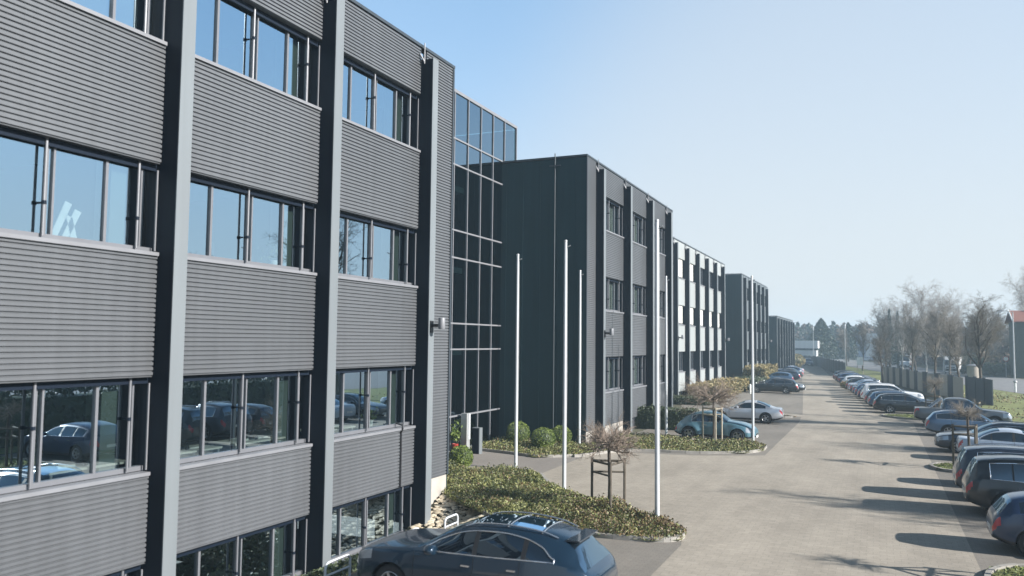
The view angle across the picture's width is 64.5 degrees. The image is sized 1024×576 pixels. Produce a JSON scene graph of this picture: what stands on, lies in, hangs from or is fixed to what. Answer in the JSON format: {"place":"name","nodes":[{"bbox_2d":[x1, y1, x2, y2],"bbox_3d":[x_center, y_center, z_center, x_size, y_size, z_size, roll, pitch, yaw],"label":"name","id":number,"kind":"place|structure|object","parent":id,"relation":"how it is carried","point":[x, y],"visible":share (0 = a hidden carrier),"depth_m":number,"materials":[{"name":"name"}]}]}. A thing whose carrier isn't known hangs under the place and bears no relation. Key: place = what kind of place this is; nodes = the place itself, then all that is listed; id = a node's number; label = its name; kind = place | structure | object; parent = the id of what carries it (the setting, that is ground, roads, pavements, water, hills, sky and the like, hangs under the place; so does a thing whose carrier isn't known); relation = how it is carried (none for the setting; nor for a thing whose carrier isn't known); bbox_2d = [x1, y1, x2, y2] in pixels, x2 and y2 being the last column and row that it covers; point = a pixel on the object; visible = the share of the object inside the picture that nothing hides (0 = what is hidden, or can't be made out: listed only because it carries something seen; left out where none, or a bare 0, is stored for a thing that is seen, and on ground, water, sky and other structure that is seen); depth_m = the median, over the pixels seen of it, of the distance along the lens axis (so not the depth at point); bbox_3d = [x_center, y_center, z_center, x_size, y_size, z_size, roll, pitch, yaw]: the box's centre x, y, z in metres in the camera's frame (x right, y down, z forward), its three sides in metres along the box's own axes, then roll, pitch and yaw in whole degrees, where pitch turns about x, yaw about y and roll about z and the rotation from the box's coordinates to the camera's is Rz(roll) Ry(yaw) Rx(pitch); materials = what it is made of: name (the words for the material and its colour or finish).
{"place":"outdoors","nodes":[
{"label":"outdoors","id":0,"kind":"place"},
{"bbox_2d":[449,452,578,472],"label":"entrance path","id":1,"kind":"structure","parent":0,"point":[537,464],"depth_m":33.73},
{"bbox_2d":[450,422,462,448],"bbox_3d":[-2.502,6.614,36.057,0.674,1.456,0.696,2,-4,-24],"label":"potted plant","id":2,"kind":"object","parent":1,"relation":"on","point":[455,435],"visible":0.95,"depth_m":35.96,"materials":[{"name":"green plant"}]},
{"bbox_2d":[461,413,470,448],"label":"intercom pillar","id":3,"kind":"structure","parent":1,"relation":"on","point":[465,429],"depth_m":36.51,"materials":[{"name":"metal"}]},
{"bbox_2d":[472,427,482,453],"bbox_3d":[-1.549,6.773,35.978,0.370,1.150,0.300,-1,-4,24],"label":"letterbox post","id":4,"kind":"object","parent":1,"relation":"on","point":[476,440],"visible":0.99,"depth_m":35.86,"materials":[{"name":"metal"}]},
{"bbox_2d":[514,254,521,467],"bbox_3d":[0.197,2.860,31.953,0.336,8.470,0.312,-1,-4,24],"label":"flagpole","id":5,"kind":"object","parent":1,"relation":"on","point":[516,376],"visible":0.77,"depth_m":31.88,"materials":[{"name":"metal"}]},
{"bbox_2d":[344,357,1023,575],"bbox_3d":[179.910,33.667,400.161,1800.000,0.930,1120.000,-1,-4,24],"label":"ground","id":6,"kind":"structure","parent":0,"point":[635,430],"depth_m":78.90,"materials":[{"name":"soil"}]},
{"bbox_2d":[0,0,454,575],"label":"office block","id":7,"kind":"structure","parent":6,"relation":"on","point":[224,232],"depth_m":17.46,"materials":[{"name":"metal"}]},
{"bbox_2d":[0,377,149,501],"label":"window","id":8,"kind":"structure","parent":7,"relation":"in","point":[52,433],"depth_m":14.32,"materials":[{"name":"glass"}]},
{"bbox_2d":[0,126,158,255],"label":"window","id":9,"kind":"structure","parent":7,"relation":"in","point":[52,190],"depth_m":14.47,"materials":[{"name":"glass"}]},
{"bbox_2d":[57,0,166,45],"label":"window","id":10,"kind":"structure","parent":7,"relation":"in","point":[140,17],"depth_m":15.63,"materials":[{"name":"glass"}]},
{"bbox_2d":[105,565,142,575],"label":"window","id":11,"kind":"structure","parent":7,"relation":"in","point":[131,571],"depth_m":15.36,"materials":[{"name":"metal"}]},
{"bbox_2d":[176,516,306,575],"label":"window","id":12,"kind":"structure","parent":7,"relation":"in","point":[274,550],"depth_m":18.49,"materials":[{"name":"glass"}]},
{"bbox_2d":[180,370,312,469],"bbox_3d":[-6.008,2.753,18.106,0.360,2.040,4.600,-1,-4,24],"label":"window","id":13,"kind":"structure","parent":7,"relation":"in","point":[225,415],"depth_m":18.13,"materials":[{"name":"glass"}]},
{"bbox_2d":[187,174,316,275],"bbox_3d":[-5.962,-1.438,18.380,0.360,1.980,4.600,-1,-4,24],"label":"window","id":14,"kind":"structure","parent":7,"relation":"in","point":[230,224],"depth_m":18.41,"materials":[{"name":"glass"}]},
{"bbox_2d":[195,0,321,110],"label":"window","id":15,"kind":"structure","parent":7,"relation":"in","point":[235,37],"depth_m":18.82,"materials":[{"name":"glass"}]},
{"bbox_2d":[331,484,411,563],"bbox_3d":[-4.032,6.436,22.364,0.360,1.710,4.600,-1,-4,24],"label":"window","id":16,"kind":"structure","parent":7,"relation":"in","point":[357,524],"depth_m":22.56,"materials":[{"name":"glass"}]},
{"bbox_2d":[334,366,415,441],"bbox_3d":[-3.995,3.068,22.584,0.360,2.040,4.600,-1,-4,24],"label":"window","id":17,"kind":"structure","parent":7,"relation":"in","point":[367,399],"depth_m":22.81,"materials":[{"name":"glass"}]},
{"bbox_2d":[338,211,417,287],"bbox_3d":[-3.949,-1.123,22.858,0.360,1.980,4.600,-1,-4,24],"label":"window","id":18,"kind":"structure","parent":7,"relation":"in","point":[370,250],"depth_m":23.12,"materials":[{"name":"glass"}]},
{"bbox_2d":[342,56,420,152],"bbox_3d":[-3.903,-5.319,23.133,0.360,1.990,4.600,-1,-4,24],"label":"window","id":19,"kind":"structure","parent":7,"relation":"in","point":[372,103],"depth_m":23.41,"materials":[{"name":"glass"}]},
{"bbox_2d":[295,553,358,575],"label":"ground cover","id":20,"kind":"object","parent":6,"relation":"on","point":[335,566],"visible":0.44,"depth_m":18.18,"materials":[{"name":"green plant"}]},
{"bbox_2d":[410,492,499,529],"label":"pebbles","id":21,"kind":"object","parent":6,"relation":"on","point":[442,509],"visible":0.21,"depth_m":24.57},
{"bbox_2d":[449,89,517,451],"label":"glass hall","id":22,"kind":"structure","parent":6,"relation":"on","point":[485,142],"depth_m":38.84,"materials":[{"name":"glass"}]},
{"bbox_2d":[499,154,672,442],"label":"office block","id":23,"kind":"structure","parent":6,"relation":"on","point":[599,217],"depth_m":40.76,"materials":[{"name":"metal"}]},
{"bbox_2d":[605,356,623,393],"bbox_3d":[5.105,4.494,42.838,0.360,2.040,4.600,-1,-4,24],"label":"window","id":24,"kind":"structure","parent":23,"relation":"in","point":[612,363],"depth_m":43.78,"materials":[{"name":"glass"}]},
{"bbox_2d":[606,278,623,313],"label":"window","id":25,"kind":"structure","parent":23,"relation":"in","point":[612,286],"depth_m":44.14,"materials":[{"name":"glass"}]},
{"bbox_2d":[606,198,623,238],"bbox_3d":[5.197,-3.893,43.387,0.360,1.990,4.600,-1,-4,24],"label":"window","id":26,"kind":"structure","parent":23,"relation":"in","point":[612,209],"depth_m":44.41,"materials":[{"name":"glass"}]},
{"bbox_2d":[632,355,646,388],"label":"window","id":27,"kind":"structure","parent":23,"relation":"in","point":[637,361],"depth_m":48.42,"materials":[{"name":"glass"}]},
{"bbox_2d":[633,284,646,316],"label":"window","id":28,"kind":"structure","parent":23,"relation":"in","point":[637,290],"depth_m":48.76,"materials":[{"name":"glass"}]},
{"bbox_2d":[633,213,646,247],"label":"window","id":29,"kind":"structure","parent":23,"relation":"in","point":[637,220],"depth_m":49.01,"materials":[{"name":"glass"}]},
{"bbox_2d":[673,237,725,395],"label":"office block","id":30,"kind":"structure","parent":6,"relation":"on","point":[699,301],"depth_m":78.77,"materials":[{"name":"metal"}]},
{"bbox_2d":[725,273,768,377],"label":"office block","id":31,"kind":"structure","parent":6,"relation":"on","point":[738,314],"depth_m":107.18,"materials":[{"name":"dark metal"},{"name":"glass"},{"name":"felt"}]},
{"bbox_2d":[769,316,794,368],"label":"office block","id":32,"kind":"structure","parent":6,"relation":"on","point":[782,343],"depth_m":148.48,"materials":[{"name":"metal"}]},
{"bbox_2d":[795,341,820,356],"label":"hall","id":33,"kind":"structure","parent":6,"relation":"on","point":[802,348],"depth_m":221.77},
{"bbox_2d":[806,318,841,359],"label":"conifer","id":34,"kind":"object","parent":6,"relation":"on","point":[822,333],"visible":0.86,"depth_m":227.98,"materials":[{"name":"green plant"}]},
{"bbox_2d":[795,321,1009,367],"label":"wood","id":35,"kind":"object","parent":6,"relation":"on","point":[803,332],"visible":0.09,"depth_m":289.57,"materials":[{"name":"green plant"}]},
{"bbox_2d":[881,366,963,397],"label":"fence","id":36,"kind":"object","parent":6,"relation":"on","point":[952,385],"visible":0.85,"depth_m":89.01,"materials":[{"name":"grey"}]},
{"bbox_2d":[941,295,975,351],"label":"birch tree","id":37,"kind":"object","parent":6,"relation":"on","point":[957,306],"visible":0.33,"depth_m":159.88,"materials":[{"name":"brown plant"}]},
{"bbox_2d":[959,355,988,373],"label":"shrub","id":38,"kind":"object","parent":6,"relation":"on","point":[964,369],"visible":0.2,"depth_m":144.84,"materials":[{"name":"green plant"}]},
{"bbox_2d":[964,303,1008,374],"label":"bare tree","id":39,"kind":"object","parent":6,"relation":"on","point":[998,316],"visible":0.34,"depth_m":142.66,"materials":[{"name":"brown plant"}]},
{"bbox_2d":[981,362,1010,375],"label":"shrub","id":40,"kind":"object","parent":6,"relation":"on","point":[995,369],"visible":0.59,"depth_m":136.04,"materials":[{"name":"green plant"}]},
{"bbox_2d":[1001,265,1023,349],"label":"birch tree","id":41,"kind":"object","parent":6,"relation":"on","point":[1020,297],"visible":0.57,"depth_m":151.24,"materials":[{"name":"brown plant"}]},
{"bbox_2d":[351,365,1023,575],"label":"parking lot","id":42,"kind":"structure","parent":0,"point":[634,558],"depth_m":25.01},
{"bbox_2d":[324,554,350,575],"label":"barrier hoop","id":43,"kind":"object","parent":42,"relation":"on","point":[341,569],"visible":1,"depth_m":16.81,"materials":[{"name":"white paint"}]},
{"bbox_2d":[357,511,617,575],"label":"parked car","id":44,"kind":"object","parent":42,"relation":"on","point":[496,544],"visible":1,"depth_m":14.94,"materials":[{"name":"blue paint"}]},
{"bbox_2d":[441,460,686,540],"bbox_3d":[0.493,6.399,26.008,6.450,0.632,13.347,4,-5,-42],"label":"ground cover","id":45,"kind":"object","parent":42,"relation":"on","point":[512,488],"visible":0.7,"depth_m":23.73,"materials":[{"name":"green plant"}]},
{"bbox_2d":[449,445,473,468],"bbox_3d":[-1.977,6.542,31.414,1.046,0.918,1.007,-1,-4,24],"label":"topiary ball","id":46,"kind":"object","parent":45,"relation":"on","point":[461,454],"visible":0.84,"depth_m":31.11,"materials":[{"name":"green plant"}]},
{"bbox_2d":[562,240,570,488],"bbox_3d":[1.792,2.577,27.357,0.336,8.470,0.312,-1,-4,24],"label":"flagpole","id":47,"kind":"object","parent":45,"relation":"on","point":[564,441],"visible":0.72,"depth_m":27.29,"materials":[{"name":"metal"}]},
{"bbox_2d":[575,414,644,513],"bbox_3d":[2.842,5.008,23.686,2.073,3.064,2.309,1,-4,2],"label":"young tree","id":48,"kind":"object","parent":45,"relation":"on","point":[613,443],"visible":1,"depth_m":23.57,"materials":[{"name":"brown plant"}]},
{"bbox_2d":[655,219,662,518],"bbox_3d":[4.038,2.285,22.523,0.336,8.470,0.312,-1,-4,24],"label":"flagpole","id":49,"kind":"object","parent":45,"relation":"on","point":[657,325],"visible":0.73,"depth_m":22.49,"materials":[{"name":"metal"}]},
{"bbox_2d":[578,270,583,442],"bbox_3d":[3.259,3.350,38.914,0.336,8.470,0.312,-1,-4,24],"label":"flagpole","id":50,"kind":"object","parent":42,"relation":"on","point":[579,394],"visible":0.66,"depth_m":38.84,"materials":[{"name":"metal"}]},
{"bbox_2d":[483,473,684,542],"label":"kerb","id":51,"kind":"structure","parent":42,"relation":"on","point":[630,537],"depth_m":20.52,"materials":[{"name":"concrete"}]},
{"bbox_2d":[470,430,765,457],"bbox_3d":[4.906,7.408,39.481,14.430,0.484,7.652,1,-4,-12],"label":"ground cover","id":52,"kind":"object","parent":42,"relation":"on","point":[670,442],"visible":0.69,"depth_m":37.76,"materials":[{"name":"green plant"}]},
{"bbox_2d":[506,421,529,441],"bbox_3d":[0.292,6.978,39.256,1.191,1.123,1.256,-1,-4,24],"label":"topiary ball","id":53,"kind":"object","parent":52,"relation":"on","point":[523,430],"visible":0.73,"depth_m":38.94,"materials":[{"name":"green plant"}]},
{"bbox_2d":[530,427,555,449],"bbox_3d":[1.422,6.864,37.008,1.207,1.076,1.188,-1,-4,24],"label":"topiary ball","id":54,"kind":"object","parent":52,"relation":"on","point":[541,437],"visible":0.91,"depth_m":36.67,"materials":[{"name":"green plant"}]},
{"bbox_2d":[551,425,572,443],"bbox_3d":[2.350,7.035,38.667,1.126,0.995,1.101,-1,-4,24],"label":"topiary ball","id":55,"kind":"object","parent":52,"relation":"on","point":[557,430],"visible":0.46,"depth_m":38.38,"materials":[{"name":"green plant"}]},
{"bbox_2d":[674,368,743,440],"bbox_3d":[10.048,5.928,41.152,3.571,3.668,3.388,-1,-4,24],"label":"young tree","id":56,"kind":"object","parent":52,"relation":"on","point":[704,394],"visible":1,"depth_m":40.85,"materials":[{"name":"brown plant"}]},
{"bbox_2d":[750,276,754,441],"bbox_3d":[12.186,3.589,41.071,0.336,8.470,0.312,-1,-4,24],"label":"flagpole","id":57,"kind":"object","parent":52,"relation":"on","point":[752,370],"visible":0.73,"depth_m":41.02,"materials":[{"name":"metal"}]},
{"bbox_2d":[482,445,766,457],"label":"kerb","id":58,"kind":"structure","parent":42,"relation":"on","point":[642,450],"depth_m":36.63,"materials":[{"name":"concrete"}]},
{"bbox_2d":[634,403,698,429],"bbox_3d":[8.862,7.613,47.378,4.067,1.701,1.770,-1,-4,24],"label":"hedge","id":59,"kind":"object","parent":42,"relation":"on","point":[645,418],"visible":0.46,"depth_m":46.96,"materials":[{"name":"green plant"}]},
{"bbox_2d":[665,276,667,434],"bbox_3d":[7.960,3.591,41.816,0.336,8.470,0.312,-1,-4,24],"label":"flagpole","id":60,"kind":"object","parent":42,"relation":"on","point":[666,335],"visible":0.76,"depth_m":41.78,"materials":[{"name":"metal"}]},
{"bbox_2d":[673,394,711,405],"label":"hedge","id":61,"kind":"object","parent":42,"relation":"on","point":[679,399],"visible":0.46,"depth_m":65.84,"materials":[{"name":"green plant"}]},
{"bbox_2d":[674,410,758,440],"bbox_3d":[10.640,7.176,42.282,4.178,1.545,2.040,-1,-4,26],"label":"parked car","id":62,"kind":"object","parent":42,"relation":"on","point":[690,425],"visible":0.88,"depth_m":41.70,"materials":[{"name":"teal paint"}]},
{"bbox_2d":[687,377,749,399],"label":"hedge","id":63,"kind":"object","parent":42,"relation":"on","point":[739,382],"visible":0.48,"depth_m":78.46,"materials":[{"name":"brown plant"}]},
{"bbox_2d":[710,400,783,423],"bbox_3d":[15.048,7.926,52.223,4.648,1.445,2.157,-1,-4,23],"label":"parked car","id":64,"kind":"object","parent":42,"relation":"on","point":[765,413],"visible":0.73,"depth_m":51.31,"materials":[{"name":"silver paint"}]},
{"bbox_2d":[742,363,778,379],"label":"hedge","id":65,"kind":"object","parent":42,"relation":"on","point":[765,370],"visible":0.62,"depth_m":101.31,"materials":[{"name":"green plant"}]},
{"bbox_2d":[543,365,982,575],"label":"lane","id":66,"kind":"structure","parent":42,"relation":"attached to","point":[837,480],"depth_m":26.14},
{"bbox_2d":[747,378,798,393],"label":"parked car","id":67,"kind":"object","parent":42,"relation":"on","point":[785,386],"visible":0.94,"depth_m":82.18,"materials":[{"name":"black paint"}]},
{"bbox_2d":[804,355,844,372],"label":"fence","id":68,"kind":"object","parent":42,"relation":"on","point":[832,365],"visible":0.42,"depth_m":157.73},
{"bbox_2d":[866,331,896,382],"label":"bare tree","id":69,"kind":"object","parent":42,"relation":"on","point":[879,345],"visible":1,"depth_m":101.59,"materials":[{"name":"brown plant"}]},
{"bbox_2d":[860,383,923,398],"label":"parked car","id":70,"kind":"object","parent":42,"relation":"on","point":[866,388],"visible":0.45,"depth_m":68.75,"materials":[{"name":"white paint"}]},
{"bbox_2d":[867,390,933,405],"bbox_3d":[30.231,8.742,62.861,4.878,1.538,2.215,-1,-4,21],"label":"parked car","id":71,"kind":"object","parent":42,"relation":"on","point":[872,396],"visible":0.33,"depth_m":62.89,"materials":[{"name":"blue paint"}]},
{"bbox_2d":[873,393,937,413],"bbox_3d":[29.173,8.515,59.564,4.878,1.538,2.215,-1,-4,22],"label":"parked car","id":72,"kind":"object","parent":42,"relation":"on","point":[890,403],"visible":0.74,"depth_m":59.17,"materials":[{"name":"black paint"}]},
{"bbox_2d":[925,409,997,432],"bbox_3d":[25.464,7.516,44.715,4.780,1.507,2.171,-1,-4,24],"label":"parked car","id":73,"kind":"object","parent":42,"relation":"on","point":[943,420],"visible":0.4,"depth_m":44.58,"materials":[{"name":"blue paint"}]},
{"bbox_2d":[913,397,1011,422],"bbox_3d":[27.933,7.715,50.403,5.328,1.800,2.292,-1,-4,24],"label":"pickup truck","id":74,"kind":"object","parent":42,"relation":"on","point":[922,413],"visible":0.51,"depth_m":50.01,"materials":[{"name":"grey paint"}]},
{"bbox_2d":[934,421,1023,452],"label":"parked car","id":75,"kind":"object","parent":42,"relation":"on","point":[943,439],"visible":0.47,"depth_m":37.99,"materials":[{"name":"blue paint"}]},
{"bbox_2d":[952,443,1023,487],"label":"parked car","id":76,"kind":"object","parent":42,"relation":"on","point":[966,454],"visible":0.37,"depth_m":26.36,"materials":[{"name":"silver paint"}]},
{"bbox_2d":[956,428,1023,451],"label":"parked car","id":77,"kind":"object","parent":42,"relation":"on","point":[1005,436],"visible":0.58,"depth_m":34.83,"materials":[{"name":"silver paint"}]},
{"bbox_2d":[961,453,1023,510],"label":"parked car","id":78,"kind":"object","parent":42,"relation":"on","point":[987,481],"visible":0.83,"depth_m":23.70,"materials":[{"name":"black paint"}]},
{"bbox_2d":[984,563,1023,575],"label":"kerb","id":79,"kind":"structure","parent":42,"relation":"on","point":[990,570],"depth_m":18.00,"materials":[{"name":"concrete"}]},
{"bbox_2d":[986,490,1023,556],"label":"parked car","id":80,"kind":"object","parent":42,"relation":"on","point":[1005,518],"visible":1,"depth_m":19.55,"materials":[{"name":"blue paint"}]},
{"bbox_2d":[356,0,1023,327],"label":"sky","id":81,"kind":"structure","parent":0,"point":[829,154],"materials":[{"name":"blue"}]},
{"bbox_2d":[856,333,876,359],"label":"factory hall","id":82,"kind":"structure","parent":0,"point":[866,354],"depth_m":274.06,"materials":[{"name":"metal"}]},
{"bbox_2d":[830,358,1023,393],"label":"street","id":83,"kind":"structure","parent":0,"point":[1003,384],"depth_m":133.23,"materials":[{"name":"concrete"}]},
{"bbox_2d":[834,326,849,365],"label":"bare tree","id":84,"kind":"object","parent":83,"relation":"on","point":[843,340],"visible":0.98,"depth_m":193.84,"materials":[{"name":"brown plant"}]},
{"bbox_2d":[838,322,859,361],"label":"conifer","id":85,"kind":"object","parent":83,"relation":"on","point":[851,344],"visible":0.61,"depth_m":240.93,"materials":[{"name":"green plant"}]},
{"bbox_2d":[869,296,904,365],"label":"birch tree","id":86,"kind":"object","parent":83,"relation":"on","point":[886,308],"visible":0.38,"depth_m":177.70,"materials":[{"name":"brown plant"}]},
{"bbox_2d":[894,311,901,368],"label":"conifer","id":87,"kind":"object","parent":83,"relation":"on","point":[898,354],"visible":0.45,"depth_m":171.78,"materials":[{"name":"green plant"}]},
{"bbox_2d":[883,291,916,367],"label":"birch tree","id":88,"kind":"object","parent":83,"relation":"on","point":[900,332],"visible":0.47,"depth_m":148.44,"materials":[{"name":"brown plant"}]},
{"bbox_2d":[898,276,952,371],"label":"birch tree","id":89,"kind":"object","parent":83,"relation":"on","point":[922,313],"visible":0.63,"depth_m":133.70,"materials":[{"name":"brown plant"}]},
{"bbox_2d":[921,284,967,374],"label":"birch tree","id":90,"kind":"object","parent":83,"relation":"on","point":[939,301],"visible":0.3,"depth_m":139.53,"materials":[{"name":"brown plant"}]},
{"bbox_2d":[939,315,962,373],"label":"bare tree","id":91,"kind":"object","parent":83,"relation":"on","point":[956,337],"visible":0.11,"depth_m":117.82,"materials":[{"name":"brown plant"}]},
{"bbox_2d":[943,356,962,373],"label":"lorry","id":92,"kind":"object","parent":83,"relation":"on","point":[953,366],"visible":0.55,"depth_m":142.19,"materials":[{"name":"white paint"}]},
{"bbox_2d":[845,366,1023,422],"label":"grass verge","id":93,"kind":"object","parent":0,"point":[1012,407],"depth_m":74.02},
{"bbox_2d":[848,318,873,370],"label":"bare tree","id":94,"kind":"object","parent":93,"relation":"on","point":[863,330],"visible":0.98,"depth_m":157.53,"materials":[{"name":"brown plant"}]},
{"bbox_2d":[869,306,900,366],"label":"bare tree","id":95,"kind":"object","parent":93,"relation":"on","point":[885,326],"visible":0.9,"depth_m":135.86,"materials":[{"name":"brown plant"}]},
{"bbox_2d":[892,310,924,369],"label":"bare tree","id":96,"kind":"object","parent":93,"relation":"on","point":[901,327],"visible":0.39,"depth_m":125.68,"materials":[{"name":"brown plant"}]},
{"bbox_2d":[898,308,930,370],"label":"bare tree","id":97,"kind":"object","parent":93,"relation":"on","point":[912,345],"visible":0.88,"depth_m":108.67,"materials":[{"name":"brown plant"}]},
{"bbox_2d":[909,301,954,372],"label":"bare tree","id":98,"kind":"object","parent":93,"relation":"on","point":[932,348],"visible":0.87,"depth_m":95.51,"materials":[{"name":"brown plant"}]},
{"bbox_2d":[929,308,969,376],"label":"bare tree","id":99,"kind":"object","parent":93,"relation":"on","point":[954,353],"visible":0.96,"depth_m":84.23,"materials":[{"name":"brown plant"}]},
{"bbox_2d":[965,375,992,405],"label":"fence","id":100,"kind":"object","parent":93,"relation":"on","point":[977,389],"visible":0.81,"depth_m":71.41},
{"bbox_2d":[956,290,1010,377],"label":"bare tree","id":101,"kind":"object","parent":93,"relation":"on","point":[975,328],"visible":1,"depth_m":74.10,"materials":[{"name":"brown plant"}]},
{"bbox_2d":[948,390,1023,422],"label":"verge scrub","id":102,"kind":"object","parent":93,"relation":"on","point":[1021,396],"visible":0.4,"depth_m":72.59,"materials":[{"name":"green plant"}]},
{"bbox_2d":[966,364,978,377],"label":"advertising column","id":103,"kind":"structure","parent":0,"point":[972,370],"depth_m":102.91,"materials":[{"name":"concrete"}]},
{"bbox_2d":[1005,309,1023,377],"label":"brick house","id":104,"kind":"structure","parent":0,"point":[1018,316],"depth_m":129.34,"materials":[{"name":"red brick"}]},
{"label":"island soil","id":105,"kind":"structure","parent":0,"visible":0},
{"bbox_2d":[921,374,946,406],"bbox_3d":[29.019,7.322,55.677,1.866,3.101,1.656,-1,-4,24],"label":"young tree","id":106,"kind":"object","parent":105,"relation":"on","point":[938,381],"visible":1,"depth_m":55.66,"materials":[{"name":"brown plant"}]},
{"label":"island soil","id":107,"kind":"structure","parent":0,"visible":0},
{"bbox_2d":[947,397,988,465],"bbox_3d":[18.517,5.833,33.051,1.650,2.885,1.583,4,-5,-39],"label":"young tree","id":108,"kind":"object","parent":107,"relation":"on","point":[967,414],"visible":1,"depth_m":33.07,"materials":[{"name":"brown plant"}]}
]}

